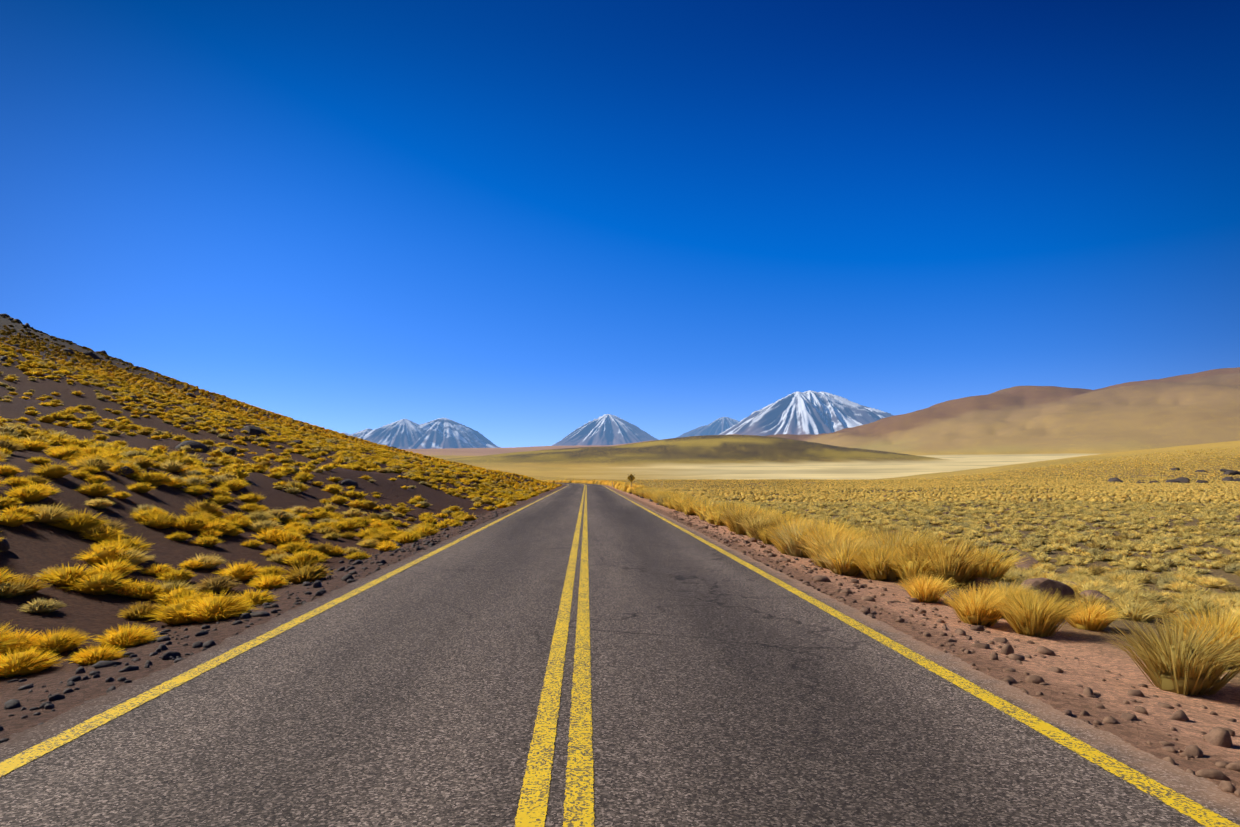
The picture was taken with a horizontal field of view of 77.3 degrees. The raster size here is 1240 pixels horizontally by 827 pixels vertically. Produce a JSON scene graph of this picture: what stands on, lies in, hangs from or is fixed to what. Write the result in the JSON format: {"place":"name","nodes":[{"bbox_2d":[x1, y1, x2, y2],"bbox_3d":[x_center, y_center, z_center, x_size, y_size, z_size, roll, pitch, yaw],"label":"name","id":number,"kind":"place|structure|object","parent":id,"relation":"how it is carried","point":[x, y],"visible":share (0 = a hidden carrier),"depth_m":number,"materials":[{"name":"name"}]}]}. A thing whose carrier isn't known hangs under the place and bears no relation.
{"place":"outdoors","nodes":[
{"label":"outdoors","id":0,"kind":"place"},
{"bbox_2d":[0,483,1239,826],"bbox_3d":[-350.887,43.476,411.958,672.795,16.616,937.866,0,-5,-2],"label":"road asphalt","id":1,"kind":"structure","parent":0,"point":[726,691],"depth_m":5.41,"materials":[{"name":"grey asphalt"}]},
{"bbox_2d":[0,484,568,776],"bbox_3d":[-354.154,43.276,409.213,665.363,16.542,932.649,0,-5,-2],"label":"road line","id":2,"kind":"object","parent":1,"relation":"on","point":[28,755],"visible":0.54,"depth_m":6.48,"materials":[{"name":"yellow paint"}]},
{"bbox_2d":[514,483,584,826],"bbox_3d":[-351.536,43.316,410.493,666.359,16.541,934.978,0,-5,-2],"label":"road line","id":3,"kind":"object","parent":1,"relation":"on","point":[532,805],"visible":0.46,"depth_m":5.23,"materials":[{"name":"yellow paint"}]},
{"bbox_2d":[561,483,594,826],"bbox_3d":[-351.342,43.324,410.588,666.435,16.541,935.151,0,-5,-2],"label":"road line","id":4,"kind":"object","parent":1,"relation":"on","point":[579,802],"visible":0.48,"depth_m":5.21,"materials":[{"name":"yellow paint"}]},
{"bbox_2d":[584,483,1239,826],"bbox_3d":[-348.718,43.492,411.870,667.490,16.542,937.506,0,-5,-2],"label":"road line","id":5,"kind":"object","parent":1,"relation":"on","point":[1196,811],"visible":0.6,"depth_m":5.41,"materials":[{"name":"yellow paint"}]},
{"bbox_2d":[0,316,1239,797],"bbox_3d":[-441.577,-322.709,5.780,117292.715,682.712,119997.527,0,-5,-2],"label":"terrain","id":6,"kind":"structure","parent":0,"point":[1016,428],"depth_m":36.01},
{"bbox_2d":[0,539,9,550],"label":"rock","id":7,"kind":"object","parent":6,"relation":"on","point":[4,545],"visible":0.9,"depth_m":11.97,"materials":[{"name":"grey stone"}]},
{"bbox_2d":[82,351,101,360],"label":"rock","id":8,"kind":"object","parent":6,"relation":"on","point":[94,356],"visible":0.44,"depth_m":117.11,"materials":[{"name":"grey stone"}]},
{"bbox_2d":[113,466,133,476],"bbox_3d":[-13.025,1.572,20.372,0.572,0.375,0.559,-20,-2,25],"label":"rock","id":9,"kind":"object","parent":6,"relation":"on","point":[124,470],"visible":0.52,"depth_m":20.20,"materials":[{"name":"grey stone"}]},
{"bbox_2d":[0,314,357,486],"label":"hill rocks","id":10,"kind":"object","parent":6,"relation":"on","point":[205,448],"depth_m":63.67,"materials":[{"name":"stone"}]},
{"bbox_2d":[220,446,235,454],"bbox_3d":[-19.784,1.952,39.118,0.789,0.595,0.785,1,-5,-6],"label":"rock","id":11,"kind":"object","parent":6,"relation":"on","point":[229,450],"visible":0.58,"depth_m":38.89,"materials":[{"name":"grey stone"}]},
{"bbox_2d":[240,425,266,435],"bbox_3d":[-28.789,1.518,60.835,1.982,1.173,1.465,2,-5,-28],"label":"rock","id":12,"kind":"object","parent":6,"relation":"on","point":[254,430],"visible":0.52,"depth_m":60.49,"materials":[{"name":"grey stone"}]},
{"bbox_2d":[0,509,508,742],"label":"pebbles","id":13,"kind":"object","parent":6,"relation":"on","point":[168,655],"visible":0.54,"depth_m":8.66,"materials":[{"name":"stone"}]},
{"bbox_2d":[286,440,302,443],"bbox_3d":[-25.221,2.357,60.010,1.298,0.526,1.023,-11,-11,-11],"label":"rock","id":14,"kind":"object","parent":6,"relation":"on","point":[298,441],"visible":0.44,"depth_m":59.77,"materials":[{"name":"grey stone"}]},
{"bbox_2d":[340,418,500,448],"bbox_3d":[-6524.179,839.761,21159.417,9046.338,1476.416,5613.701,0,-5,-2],"label":"volcano","id":15,"kind":"structure","parent":6,"relation":"on","point":[442,433],"depth_m":20286.23},
{"bbox_2d":[552,414,657,445],"bbox_3d":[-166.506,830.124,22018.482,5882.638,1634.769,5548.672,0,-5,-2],"label":"volcano","id":16,"kind":"structure","parent":6,"relation":"on","point":[607,429],"depth_m":21010.57},
{"bbox_2d":[0,434,1239,630],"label":"grass tufts","id":17,"kind":"object","parent":6,"relation":"on","point":[833,547],"visible":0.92,"depth_m":15.94,"materials":[{"name":"yellow plant"}]},
{"bbox_2d":[0,346,1239,573],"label":"grass tufts","id":18,"kind":"object","parent":6,"relation":"on","point":[1148,516],"visible":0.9,"depth_m":44.60,"materials":[{"name":"yellow plant"}]},
{"bbox_2d":[0,316,1239,503],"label":"grass tufts","id":19,"kind":"object","parent":6,"relation":"on","point":[1100,489],"visible":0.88,"depth_m":119.29,"materials":[{"name":"yellow plant"}]},
{"bbox_2d":[0,570,1239,696],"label":"grass tufts","id":20,"kind":"object","parent":6,"relation":"on","point":[1193,659],"visible":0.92,"depth_m":8.41,"materials":[{"name":"yellow plant"}]},
{"bbox_2d":[627,474,634,486],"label":"road sign","id":21,"kind":"object","parent":6,"relation":"on","point":[631,477],"visible":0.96,"depth_m":95.78,"materials":[{"name":"yellow metal"}]},
{"bbox_2d":[676,417,739,437],"bbox_3d":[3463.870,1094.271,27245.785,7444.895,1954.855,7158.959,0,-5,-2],"label":"volcano","id":22,"kind":"structure","parent":6,"relation":"on","point":[719,425],"depth_m":26793.96},
{"bbox_2d":[718,390,894,435],"bbox_3d":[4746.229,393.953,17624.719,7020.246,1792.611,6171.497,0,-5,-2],"label":"volcano","id":23,"kind":"structure","parent":6,"relation":"on","point":[806,412],"depth_m":16445.78},
{"bbox_2d":[655,510,1239,796],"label":"pebbles","id":24,"kind":"object","parent":6,"relation":"on","point":[1219,736],"visible":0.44,"depth_m":7.33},
{"bbox_2d":[965,577,995,590],"bbox_3d":[6.377,3.074,13.666,0.504,0.322,0.511,11,-20,-7],"label":"rock","id":25,"kind":"object","parent":6,"relation":"on","point":[985,581],"visible":0.25,"depth_m":13.50,"materials":[{"name":"brown stone"}]},
{"bbox_2d":[780,494,1239,592],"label":"field stones","id":26,"kind":"object","parent":6,"relation":"on","point":[807,510],"depth_m":51.76,"materials":[{"name":"grey stone"}]},
{"bbox_2d":[1015,557,1039,569],"bbox_3d":[12.818,4.843,24.301,0.812,0.480,1.119,-4,12,11],"label":"rock","id":27,"kind":"object","parent":6,"relation":"on","point":[1029,561],"visible":0.35,"depth_m":24.21,"materials":[{"name":"brown stone"}]},
{"bbox_2d":[1018,578,1074,601],"bbox_3d":[6.896,2.999,12.723,0.962,0.612,0.740,3,-5,-32],"label":"rock","id":28,"kind":"object","parent":6,"relation":"on","point":[1044,584],"visible":0.29,"depth_m":12.54,"materials":[{"name":"stone"}]},
{"bbox_2d":[1079,590,1114,608],"bbox_3d":[7.613,3.031,12.327,0.400,0.391,0.848,-14,10,-5],"label":"rock","id":29,"kind":"object","parent":6,"relation":"on","point":[1094,592],"visible":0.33,"depth_m":12.32,"materials":[{"name":"brown stone"}]},
{"bbox_2d":[1108,477,1122,482],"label":"rock","id":30,"kind":"object","parent":6,"relation":"on","point":[1114,479],"visible":0.35,"depth_m":223.31,"materials":[{"name":"grey stone"}]},
{"bbox_2d":[1166,480,1179,482],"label":"rock","id":31,"kind":"object","parent":6,"relation":"on","point":[1172,481],"visible":0.33,"depth_m":211.99,"materials":[{"name":"grey stone"}]},
{"bbox_2d":[1165,479,1189,482],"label":"rock","id":32,"kind":"object","parent":6,"relation":"on","point":[1184,481],"visible":0.27,"depth_m":211.61,"materials":[{"name":"grey stone"}]},
{"bbox_2d":[1195,480,1208,482],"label":"rock","id":33,"kind":"object","parent":6,"relation":"on","point":[1201,481],"visible":0.54,"depth_m":217.21,"materials":[{"name":"grey stone"}]},
{"bbox_2d":[1222,477,1233,480],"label":"rock","id":34,"kind":"object","parent":6,"relation":"on","point":[1227,479],"visible":0.46,"depth_m":230.30,"materials":[{"name":"grey stone"}]},
{"bbox_2d":[1222,470,1239,474],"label":"rock","id":35,"kind":"object","parent":6,"relation":"on","point":[1231,472],"visible":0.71,"depth_m":249.12,"materials":[{"name":"grey stone"}]},
{"bbox_2d":[0,0,1239,447],"label":"sky","id":36,"kind":"structure","parent":0,"point":[516,223],"materials":[{"name":"blue"}]}
]}

